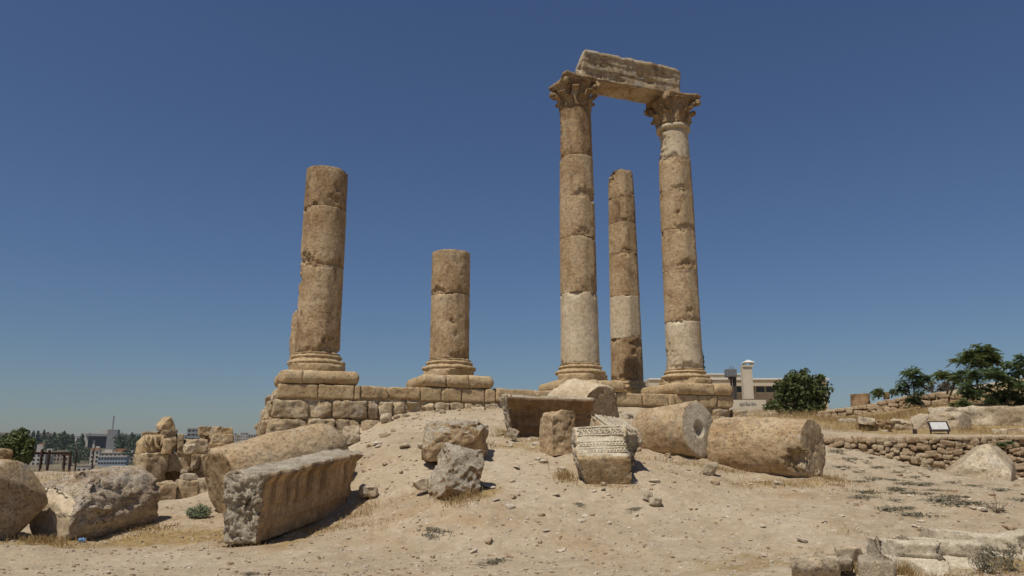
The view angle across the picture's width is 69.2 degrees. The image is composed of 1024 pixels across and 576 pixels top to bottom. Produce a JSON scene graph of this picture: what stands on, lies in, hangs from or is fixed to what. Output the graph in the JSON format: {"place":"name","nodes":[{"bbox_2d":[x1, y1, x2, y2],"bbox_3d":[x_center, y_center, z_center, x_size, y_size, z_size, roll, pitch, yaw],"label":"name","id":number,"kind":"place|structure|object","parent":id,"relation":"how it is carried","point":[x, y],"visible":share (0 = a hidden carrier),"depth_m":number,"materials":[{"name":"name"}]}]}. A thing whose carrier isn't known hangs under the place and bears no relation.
{"place":"outdoors","nodes":[
{"label":"outdoors","id":0,"kind":"place"},
{"bbox_2d":[0,379,1023,575],"bbox_3d":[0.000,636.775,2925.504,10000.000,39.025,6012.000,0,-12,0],"label":"ground","id":1,"kind":"structure","parent":0,"point":[493,514],"depth_m":11.15,"materials":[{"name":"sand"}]},
{"bbox_2d":[0,448,12,459],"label":"ruin block","id":2,"kind":"structure","parent":1,"relation":"on","point":[6,453],"depth_m":20.15,"materials":[{"name":"stone"}]},
{"bbox_2d":[0,427,36,464],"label":"leafy tree","id":3,"kind":"object","parent":1,"relation":"on","point":[22,444],"visible":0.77,"depth_m":23.82,"materials":[{"name":"green plant"}]},
{"bbox_2d":[0,459,47,538],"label":"fallen drum","id":4,"kind":"object","parent":1,"relation":"on","point":[23,500],"visible":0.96,"depth_m":10.96,"materials":[{"name":"stone"}]},
{"bbox_2d":[28,443,46,464],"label":"city building","id":5,"kind":"structure","parent":1,"relation":"on","point":[40,446],"depth_m":420.17,"materials":[{"name":"concrete"}]},
{"bbox_2d":[35,449,94,471],"bbox_3d":[-15.466,5.982,25.488,0.950,0.921,2.034,-8,-15,33],"label":"iron railing","id":6,"kind":"object","parent":1,"relation":"on","point":[63,454],"visible":0.75,"depth_m":25.26,"materials":[{"name":"metal"}]},
{"bbox_2d":[29,465,160,540],"bbox_3d":[-6.842,3.602,12.220,1.234,1.258,1.619,-6,-9,24],"label":"stone block","id":7,"kind":"object","parent":1,"relation":"on","point":[93,503],"visible":0.81,"depth_m":11.86,"materials":[{"name":"stone"}]},
{"bbox_2d":[89,446,101,464],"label":"city building","id":8,"kind":"structure","parent":1,"relation":"on","point":[97,452],"depth_m":424.38,"materials":[{"name":"concrete"}]},
{"bbox_2d":[83,416,119,448],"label":"city building","id":9,"kind":"structure","parent":1,"relation":"on","point":[105,439],"depth_m":624.49,"materials":[{"name":"grey concrete"}]},
{"bbox_2d":[97,456,129,465],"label":"city building","id":10,"kind":"structure","parent":1,"relation":"on","point":[113,460],"depth_m":413.17,"materials":[{"name":"concrete"}]},
{"bbox_2d":[101,449,133,462],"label":"city building","id":11,"kind":"structure","parent":1,"relation":"on","point":[113,453],"depth_m":440.44,"materials":[{"name":"concrete"}]},
{"bbox_2d":[0,431,251,463],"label":"distant wood","id":12,"kind":"object","parent":1,"relation":"on","point":[121,441],"visible":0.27,"depth_m":550.24,"materials":[{"name":"green plant"}]},
{"bbox_2d":[156,480,177,500],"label":"ruin block","id":13,"kind":"structure","parent":1,"relation":"on","point":[168,489],"depth_m":16.79,"materials":[{"name":"stone"}]},
{"bbox_2d":[165,471,191,481],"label":"ruin block","id":14,"kind":"structure","parent":1,"relation":"on","point":[174,476],"depth_m":18.96,"materials":[{"name":"brown stone"}]},
{"bbox_2d":[175,479,198,498],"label":"ruin block","id":15,"kind":"structure","parent":1,"relation":"on","point":[186,489],"depth_m":17.07,"materials":[{"name":"stone"}]},
{"bbox_2d":[179,473,197,480],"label":"ruin block","id":16,"kind":"structure","parent":15,"relation":"on","point":[189,476],"depth_m":17.70,"materials":[{"name":"stone"}]},
{"bbox_2d":[187,428,200,438],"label":"city building","id":17,"kind":"structure","parent":1,"relation":"on","point":[192,433],"depth_m":549.47,"materials":[{"name":"grey concrete"}]},
{"bbox_2d":[192,468,203,477],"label":"ruin block","id":18,"kind":"structure","parent":1,"relation":"on","point":[198,473],"depth_m":18.37,"materials":[{"name":"stone"}]},
{"bbox_2d":[190,454,200,468],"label":"ruin block","id":19,"kind":"structure","parent":18,"relation":"on","point":[196,461],"depth_m":18.25,"materials":[{"name":"stone"}]},
{"bbox_2d":[199,454,207,471],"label":"ruin block","id":20,"kind":"structure","parent":18,"relation":"on","point":[203,456],"depth_m":18.16,"materials":[{"name":"stone"}]},
{"bbox_2d":[183,444,196,454],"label":"ruin block","id":21,"kind":"structure","parent":20,"relation":"on","point":[190,449],"depth_m":17.95,"materials":[{"name":"stone"}]},
{"bbox_2d":[184,502,212,518],"bbox_3d":[-5.343,3.805,12.665,0.466,0.283,0.265,0,-12,0],"label":"green shrub","id":22,"kind":"object","parent":1,"relation":"on","point":[199,512],"visible":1,"depth_m":12.63,"materials":[{"name":"green plant"}]},
{"bbox_2d":[197,477,207,493],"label":"ruin block","id":23,"kind":"structure","parent":1,"relation":"on","point":[202,486],"depth_m":17.23,"materials":[{"name":"stone"}]},
{"bbox_2d":[208,443,226,447],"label":"ruin block","id":24,"kind":"structure","parent":1,"relation":"on","point":[211,445],"depth_m":23.28,"materials":[{"name":"beige stone"}]},
{"bbox_2d":[209,434,233,443],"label":"ruin block","id":25,"kind":"structure","parent":24,"relation":"on","point":[223,438],"depth_m":23.46,"materials":[{"name":"stone"}]},
{"bbox_2d":[209,426,221,438],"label":"ruin block","id":26,"kind":"structure","parent":25,"relation":"on","point":[216,430],"depth_m":23.61,"materials":[{"name":"stone"}]},
{"bbox_2d":[203,423,348,513],"bbox_3d":[-4.221,3.239,13.698,1.226,1.226,2.494,-11,-2,41],"label":"fallen drum","id":27,"kind":"object","parent":1,"relation":"on","point":[220,462],"visible":0.5,"depth_m":13.09,"materials":[{"name":"stone"}]},
{"bbox_2d":[222,448,362,543],"bbox_3d":[-3.479,3.330,12.134,0.843,1.069,2.925,-4,-6,17],"label":"cornice block","id":28,"kind":"object","parent":1,"relation":"on","point":[265,501],"depth_m":11.37,"materials":[{"name":"stone"}]},
{"bbox_2d":[342,433,359,444],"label":"loose rock","id":29,"kind":"object","parent":1,"relation":"on","point":[351,438],"visible":0.5,"depth_m":17.29,"materials":[{"name":"stone"}]},
{"bbox_2d":[343,426,359,433],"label":"tumbled rock","id":30,"kind":"object","parent":1,"relation":"on","point":[354,429],"visible":0.5,"depth_m":18.44,"materials":[{"name":"stone"}]},
{"bbox_2d":[359,483,377,497],"bbox_3d":[-2.584,3.644,13.364,0.338,0.238,0.449,2,-12,-10],"label":"loose rock","id":31,"kind":"object","parent":1,"relation":"on","point":[370,491],"visible":0.99,"depth_m":13.17,"materials":[{"name":"stone"}]},
{"bbox_2d":[380,413,391,422],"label":"loose rock","id":32,"kind":"object","parent":1,"relation":"on","point":[385,417],"visible":0.89,"depth_m":18.84,"materials":[{"name":"stone"}]},
{"bbox_2d":[413,478,428,490],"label":"loose rock","id":33,"kind":"object","parent":1,"relation":"on","point":[422,484],"visible":1,"depth_m":12.50,"materials":[{"name":"stone"}]},
{"bbox_2d":[421,420,488,461],"bbox_3d":[-1.118,2.954,14.351,1.288,0.836,1.003,-1,-12,2],"label":"fallen boulder","id":34,"kind":"object","parent":1,"relation":"on","point":[466,434],"visible":0.75,"depth_m":13.95,"materials":[{"name":"stone"}]},
{"bbox_2d":[428,442,484,498],"bbox_3d":[-0.908,3.096,12.280,0.680,0.993,0.679,24,-31,-21],"label":"fallen boulder","id":35,"kind":"object","parent":1,"relation":"on","point":[459,469],"visible":0.82,"depth_m":12.09,"materials":[{"name":"grey stone"}]},
{"bbox_2d":[469,557,511,565],"bbox_3d":[-0.255,3.456,9.353,0.246,0.092,0.660,-8,-15,34],"label":"flat weed","id":36,"kind":"object","parent":1,"relation":"on","point":[496,561],"visible":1,"depth_m":9.35,"materials":[{"name":"plant"}]},
{"bbox_2d":[255,384,746,436],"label":"podium wall","id":37,"kind":"structure","parent":1,"relation":"on","point":[292,406],"depth_m":19.72,"materials":[{"name":"beige stone"}]},
{"bbox_2d":[274,370,358,387],"bbox_3d":[-5.344,2.512,20.211,2.088,0.396,2.085,4,-13,-20],"label":"column pedestal","id":38,"kind":"object","parent":37,"relation":"on","point":[351,378],"depth_m":19.30,"materials":[{"name":"beige stone"}]},
{"bbox_2d":[287,165,347,370],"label":"broken column","id":39,"kind":"structure","parent":38,"relation":"on","point":[314,339],"depth_m":20.41,"materials":[{"name":"beige stone"}]},
{"bbox_2d":[406,374,493,388],"bbox_3d":[-1.824,2.784,21.470,2.132,0.398,2.136,4,-13,-20],"label":"column pedestal","id":40,"kind":"object","parent":37,"relation":"on","point":[455,381],"depth_m":20.53,"materials":[{"name":"beige stone"}]},
{"bbox_2d":[422,249,475,374],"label":"broken column","id":41,"kind":"structure","parent":40,"relation":"on","point":[450,320],"depth_m":21.44,"materials":[{"name":"beige stone"}]},
{"bbox_2d":[538,379,624,392],"bbox_3d":[2.118,3.083,22.866,2.135,0.403,2.136,4,-13,-20],"label":"column pedestal","id":42,"kind":"object","parent":37,"relation":"on","point":[617,386],"depth_m":22.17,"materials":[{"name":"beige stone"}]},
{"bbox_2d":[548,70,607,380],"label":"capital column","id":43,"kind":"structure","parent":42,"relation":"on","point":[570,93],"depth_m":23.45,"materials":[{"name":"beige stone"}]},
{"bbox_2d":[575,49,680,103],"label":"architrave block","id":44,"kind":"structure","parent":43,"relation":"on","point":[632,80],"depth_m":25.35,"materials":[{"name":"stone"}]},
{"bbox_2d":[641,382,732,395],"bbox_3d":[5.651,3.352,24.121,2.211,0.407,2.209,4,-13,-20],"label":"column pedestal","id":45,"kind":"object","parent":37,"relation":"on","point":[704,389],"depth_m":23.22,"materials":[{"name":"beige stone"}]},
{"bbox_2d":[644,90,712,384],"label":"capital column","id":46,"kind":"structure","parent":45,"relation":"on","point":[669,113],"depth_m":24.76,"materials":[{"name":"beige stone"}]},
{"bbox_2d":[506,427,518,439],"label":"loose rock","id":47,"kind":"object","parent":1,"relation":"on","point":[512,433],"visible":1,"depth_m":15.62,"materials":[{"name":"stone"}]},
{"bbox_2d":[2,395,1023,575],"bbox_3d":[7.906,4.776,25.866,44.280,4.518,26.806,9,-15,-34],"label":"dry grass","id":48,"kind":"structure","parent":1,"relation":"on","point":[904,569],"depth_m":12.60,"materials":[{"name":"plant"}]},
{"bbox_2d":[499,394,594,436],"bbox_3d":[0.755,2.868,16.465,2.073,0.939,0.853,4,-13,-12],"label":"cornice block","id":49,"kind":"object","parent":1,"relation":"on","point":[523,414],"depth_m":16.23,"materials":[{"name":"brown stone"}]},
{"bbox_2d":[539,409,575,455],"bbox_3d":[0.908,2.931,14.968,0.547,0.926,0.749,5,-13,-20],"label":"stone block","id":50,"kind":"object","parent":1,"relation":"on","point":[555,431],"depth_m":14.68,"materials":[{"name":"stone"}]},
{"bbox_2d":[547,378,618,417],"bbox_3d":[1.649,2.725,17.403,1.139,1.158,1.543,8,-2,-33],"label":"fallen drum","id":51,"kind":"object","parent":1,"relation":"on","point":[604,397],"visible":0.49,"depth_m":16.90,"materials":[{"name":"stone"}]},
{"bbox_2d":[571,424,631,483],"bbox_3d":[1.531,2.884,12.849,0.979,1.003,0.853,-2,-12,0],"label":"carved block","id":52,"kind":"object","parent":1,"relation":"on","point":[600,453],"depth_m":12.51,"materials":[{"name":"beige stone"}]},
{"bbox_2d":[590,414,641,465],"bbox_3d":[1.843,2.757,13.556,0.687,0.714,1.359,2,1,-8],"label":"carved block","id":53,"kind":"object","parent":1,"relation":"on","point":[633,440],"depth_m":13.11,"materials":[{"name":"beige stone"}]},
{"bbox_2d":[649,497,661,506],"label":"loose rock","id":54,"kind":"object","parent":1,"relation":"on","point":[655,501],"visible":1,"depth_m":11.57,"materials":[{"name":"stone"}]},
{"bbox_2d":[632,400,712,457],"bbox_3d":[3.275,2.941,15.085,1.143,1.147,1.287,11,-22,-41],"label":"fallen drum","id":55,"kind":"object","parent":1,"relation":"on","point":[681,429],"visible":0.82,"depth_m":14.66,"materials":[{"name":"stone"}]},
{"bbox_2d":[702,462,717,475],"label":"loose rock","id":56,"kind":"object","parent":1,"relation":"on","point":[709,469],"visible":1,"depth_m":13.24,"materials":[{"name":"stone"}]},
{"bbox_2d":[724,369,736,399],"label":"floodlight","id":57,"kind":"object","parent":1,"relation":"on","point":[731,374],"visible":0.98,"depth_m":63.32,"materials":[{"name":"grey metal"}]},
{"bbox_2d":[644,360,828,413],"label":"museum building","id":58,"kind":"structure","parent":1,"relation":"on","point":[754,394],"depth_m":64.80,"materials":[{"name":"stone"}]},
{"bbox_2d":[706,417,825,477],"bbox_3d":[4.875,3.078,14.266,1.918,1.211,1.206,-11,-16,43],"label":"fallen drum","id":59,"kind":"object","parent":1,"relation":"on","point":[789,447],"visible":0.88,"depth_m":13.80,"materials":[{"name":"stone"}]},
{"bbox_2d":[761,368,834,415],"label":"fig tree","id":60,"kind":"object","parent":1,"relation":"on","point":[802,389],"visible":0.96,"depth_m":45.92,"materials":[{"name":"green plant"}]},
{"bbox_2d":[790,552,840,575],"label":"loose rock","id":61,"kind":"object","parent":1,"relation":"on","point":[817,564],"visible":1,"depth_m":7.82,"materials":[{"name":"stone"}]},
{"bbox_2d":[838,556,853,572],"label":"loose rock","id":62,"kind":"object","parent":1,"relation":"on","point":[847,563],"visible":0.68,"depth_m":7.94,"materials":[{"name":"stone"}]},
{"bbox_2d":[834,545,862,562],"bbox_3d":[3.899,3.090,8.594,0.302,0.212,0.311,-5,-13,23],"label":"loose rock","id":63,"kind":"object","parent":1,"relation":"on","point":[853,552],"visible":0.6,"depth_m":8.49,"materials":[{"name":"stone"}]},
{"bbox_2d":[850,393,870,406],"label":"rock outcrop","id":64,"kind":"object","parent":1,"relation":"on","point":[859,399],"visible":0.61,"depth_m":42.69,"materials":[{"name":"brown stone"}]},
{"bbox_2d":[847,494,882,498],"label":"flat weed","id":65,"kind":"object","parent":1,"relation":"on","point":[865,496],"visible":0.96,"depth_m":12.04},
{"bbox_2d":[817,395,919,416],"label":"dry stone wall","id":66,"kind":"structure","parent":1,"relation":"on","point":[888,405],"depth_m":38.00,"materials":[{"name":"stone"}]},
{"bbox_2d":[855,420,891,431],"bbox_3d":[11.675,4.561,23.984,1.103,0.575,0.874,-6,-13,25],"label":"rock outcrop","id":67,"kind":"object","parent":1,"relation":"on","point":[883,424],"visible":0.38,"depth_m":23.61,"materials":[{"name":"brown stone"}]},
{"bbox_2d":[857,416,875,425],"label":"rock outcrop","id":68,"kind":"object","parent":67,"relation":"on","point":[865,420],"visible":1,"depth_m":23.39,"materials":[{"name":"stone"}]},
{"bbox_2d":[857,554,896,575],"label":"loose rock","id":69,"kind":"object","parent":1,"relation":"on","point":[868,565],"visible":1,"depth_m":7.72,"materials":[{"name":"stone"}]},
{"bbox_2d":[874,506,910,511],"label":"flat weed","id":70,"kind":"object","parent":1,"relation":"on","point":[887,509],"visible":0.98,"depth_m":11.47,"materials":[{"name":"plant"}]},
{"bbox_2d":[890,418,913,429],"bbox_3d":[12.725,4.604,24.373,0.849,0.648,0.874,-6,-14,26],"label":"rock outcrop","id":71,"kind":"object","parent":1,"relation":"on","point":[900,424],"visible":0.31,"depth_m":24.07,"materials":[{"name":"stone"}]},
{"bbox_2d":[866,536,951,575],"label":"moulded stone","id":72,"kind":"object","parent":1,"relation":"on","point":[924,555],"visible":0.67,"depth_m":8.30,"materials":[{"name":"stone"}]},
{"bbox_2d":[893,366,933,409],"bbox_3d":[18.480,4.564,34.292,1.565,2.082,1.842,0,-12,0],"label":"feathery sapling","id":73,"kind":"object","parent":1,"relation":"on","point":[912,375],"visible":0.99,"depth_m":34.18,"materials":[{"name":"green plant"}]},
{"bbox_2d":[895,512,938,517],"bbox_3d":[6.142,3.439,11.242,0.804,0.112,0.300,-4,-13,16],"label":"flat weed","id":74,"kind":"object","parent":1,"relation":"on","point":[911,514],"visible":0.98,"depth_m":11.21,"materials":[{"name":"plant"}]},
{"bbox_2d":[823,436,1023,477],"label":"rubble wall","id":75,"kind":"structure","parent":1,"relation":"on","point":[945,452],"depth_m":20.00,"materials":[{"name":"stone"}]},
{"bbox_2d":[995,440,1016,448],"bbox_3d":[12.695,4.050,19.187,0.348,0.225,0.793,-2,-12,8],"label":"feathery sapling","id":76,"kind":"object","parent":75,"relation":"on","point":[1004,444],"visible":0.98,"depth_m":19.11,"materials":[{"name":"green plant"}]},
{"bbox_2d":[927,421,950,433],"bbox_3d":[12.778,4.280,22.197,0.540,0.600,0.275,-3,-13,14],"label":"information sign","id":77,"kind":"object","parent":1,"relation":"on","point":[938,426],"visible":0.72,"depth_m":22.19,"materials":[{"name":"metal"}]},
{"bbox_2d":[895,535,985,569],"bbox_3d":[5.185,3.348,8.933,0.936,0.637,0.625,0,-8,12],"label":"moulded stone","id":78,"kind":"object","parent":1,"relation":"on","point":[956,554],"visible":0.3,"depth_m":8.89,"materials":[{"name":"stone"}]},
{"bbox_2d":[917,497,963,501],"bbox_3d":[6.808,3.356,11.738,0.782,0.113,0.348,-8,-14,32],"label":"flat weed","id":79,"kind":"object","parent":1,"relation":"on","point":[940,499],"visible":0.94,"depth_m":11.70,"materials":[{"name":"plant"}]},
{"bbox_2d":[910,411,971,430],"bbox_3d":[14.152,4.566,24.597,1.857,0.908,1.698,-7,-14,29],"label":"rock outcrop","id":80,"kind":"object","parent":1,"relation":"on","point":[953,419],"visible":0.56,"depth_m":23.96,"materials":[{"name":"stone"}]},
{"bbox_2d":[934,381,958,392],"bbox_3d":[20.961,4.847,35.890,1.079,0.741,1.125,4,-13,-16],"label":"feathery sapling","id":81,"kind":"object","parent":1,"relation":"on","point":[942,387],"visible":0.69,"depth_m":35.83,"materials":[{"name":"green plant"}]},
{"bbox_2d":[918,392,976,407],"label":"dry stone wall","id":82,"kind":"structure","parent":1,"relation":"on","point":[935,398],"depth_m":34.73,"materials":[{"name":"stone"}]},
{"bbox_2d":[929,370,974,395],"bbox_3d":[19.504,4.179,32.956,1.816,1.211,1.281,-11,-16,42],"label":"feathery sapling","id":83,"kind":"object","parent":1,"relation":"on","point":[941,374],"visible":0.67,"depth_m":32.96,"materials":[{"name":"green plant"}]},
{"bbox_2d":[932,500,981,504],"bbox_3d":[6.872,3.336,11.533,0.792,0.101,0.290,-1,-12,5],"label":"flat weed","id":84,"kind":"object","parent":1,"relation":"on","point":[946,502],"visible":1,"depth_m":11.50,"materials":[{"name":"plant"}]},
{"bbox_2d":[948,398,973,407],"bbox_3d":[17.456,4.572,28.854,0.903,0.609,1.174,0,-12,0],"label":"feathery sapling","id":85,"kind":"object","parent":1,"relation":"on","point":[963,402],"visible":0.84,"depth_m":28.62,"materials":[{"name":"green plant"}]},
{"bbox_2d":[943,367,985,401],"bbox_3d":[18.018,3.889,29.369,1.294,1.548,1.514,0,-12,0],"label":"feathery sapling","id":86,"kind":"object","parent":1,"relation":"on","point":[969,389],"visible":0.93,"depth_m":29.17,"materials":[{"name":"green plant"}]},
{"bbox_2d":[919,526,1023,559],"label":"moulded stone","id":87,"kind":"object","parent":1,"relation":"on","point":[985,539],"visible":0.31,"depth_m":9.53,"materials":[{"name":"stone"}]},
{"bbox_2d":[945,342,1003,400],"bbox_3d":[19.006,3.385,30.056,2.668,2.332,1.931,0,-12,0],"label":"feathery sapling","id":88,"kind":"object","parent":1,"relation":"on","point":[986,356],"visible":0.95,"depth_m":29.96,"materials":[{"name":"green plant"}]},
{"bbox_2d":[927,405,1023,426],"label":"rock outcrop","id":89,"kind":"object","parent":1,"relation":"on","point":[999,415],"visible":0.47,"depth_m":24.84,"materials":[{"name":"stone"}]},
{"bbox_2d":[967,544,993,572],"bbox_3d":[5.136,2.991,8.147,0.265,0.365,0.245,11,-17,-42],"label":"corner weed","id":90,"kind":"object","parent":1,"relation":"on","point":[977,557],"visible":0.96,"depth_m":8.14,"materials":[{"name":"plant"}]},
{"bbox_2d":[946,444,1016,480],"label":"buried slab","id":91,"kind":"structure","parent":1,"relation":"on","point":[985,460],"depth_m":17.29,"materials":[{"name":"stone"}]},
{"bbox_2d":[976,544,1004,573],"bbox_3d":[5.231,2.995,8.146,0.261,0.369,0.259,-5,-13,22],"label":"corner weed","id":92,"kind":"object","parent":1,"relation":"on","point":[994,555],"visible":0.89,"depth_m":8.13,"materials":[{"name":"plant"}]},
{"bbox_2d":[962,353,1023,405],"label":"feathery sapling","id":93,"kind":"object","parent":1,"relation":"on","point":[1004,395],"visible":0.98,"depth_m":28.19,"materials":[{"name":"green plant"}]},
{"bbox_2d":[991,428,1023,433],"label":"rock outcrop","id":94,"kind":"object","parent":1,"relation":"on","point":[1012,430],"visible":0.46,"depth_m":22.89,"materials":[{"name":"stone"}]},
{"bbox_2d":[995,543,1020,571],"bbox_3d":[5.625,3.088,8.451,0.275,0.361,0.248,0,-12,0],"label":"corner weed","id":95,"kind":"object","parent":1,"relation":"on","point":[1007,561],"visible":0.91,"depth_m":8.42,"materials":[{"name":"plant"}]},
{"bbox_2d":[999,529,1023,555],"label":"moulded stone","id":96,"kind":"object","parent":1,"relation":"on","point":[1018,534],"visible":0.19,"depth_m":9.72,"materials":[{"name":"stone"}]},
{"bbox_3d":[-8.818,4.720,18.523,0.246,0.383,0.626,9,-15,-35],"label":"ruin block","id":97,"kind":"object","parent":1,"relation":"on","visible":0},
{"bbox_2d":[133,452,168,479],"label":"ruin block","id":98,"kind":"structure","parent":97,"relation":"on","point":[155,464],"depth_m":17.86,"materials":[{"name":"stone"}]},
{"bbox_2d":[135,434,165,453],"bbox_3d":[-8.895,3.857,18.251,0.569,0.526,0.736,11,-16,-42],"label":"carved fragment","id":99,"kind":"object","parent":98,"relation":"on","point":[150,443],"visible":0.78,"depth_m":18.05,"materials":[{"name":"beige stone"}]},
{"bbox_2d":[161,438,172,453],"bbox_3d":[-8.404,3.846,18.069,0.215,0.380,0.365,9,-15,-35],"label":"ruin block","id":100,"kind":"object","parent":98,"relation":"on","point":[166,448],"depth_m":17.93,"materials":[{"name":"beige stone"}]},
{"bbox_2d":[166,452,191,471],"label":"ruin block","id":101,"kind":"structure","parent":97,"relation":"on","point":[178,462],"depth_m":18.27,"materials":[{"name":"stone"}]},
{"bbox_2d":[159,429,177,452],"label":"ruin block","id":102,"kind":"structure","parent":101,"relation":"on","point":[171,434],"depth_m":18.42,"materials":[{"name":"stone"}]},
{"bbox_2d":[156,416,174,430],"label":"top rock","id":103,"kind":"object","parent":102,"relation":"on","point":[165,423],"visible":0.95,"depth_m":18.49,"materials":[{"name":"beige stone"}]},
{"bbox_2d":[175,434,183,453],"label":"ruin block","id":104,"kind":"structure","parent":101,"relation":"on","point":[179,445],"depth_m":18.35,"materials":[{"name":"stone"}]},
{"bbox_2d":[182,438,207,454],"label":"ruin block","id":105,"kind":"structure","parent":101,"relation":"on","point":[202,445],"depth_m":18.47,"materials":[{"name":"stone"}]},
{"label":"ruin block","id":106,"kind":"object","parent":1,"relation":"on","visible":0},
{"bbox_2d":[198,426,210,435],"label":"ruin block","id":107,"kind":"structure","parent":106,"relation":"on","point":[204,430],"depth_m":23.62,"materials":[{"name":"stone"}]},
{"bbox_2d":[0,0,1023,437],"label":"sky","id":108,"kind":"structure","parent":0,"point":[857,166],"materials":[{"name":"blue"}]},
{"bbox_2d":[608,169,646,393],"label":"broken column","id":109,"kind":"structure","parent":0,"point":[626,346],"depth_m":28.07,"materials":[{"name":"beige stone"}]},
{"bbox_2d":[869,387,888,400],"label":"feathery sapling","id":110,"kind":"object","parent":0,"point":[877,392],"visible":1,"depth_m":42.62,"materials":[{"name":"green plant"}]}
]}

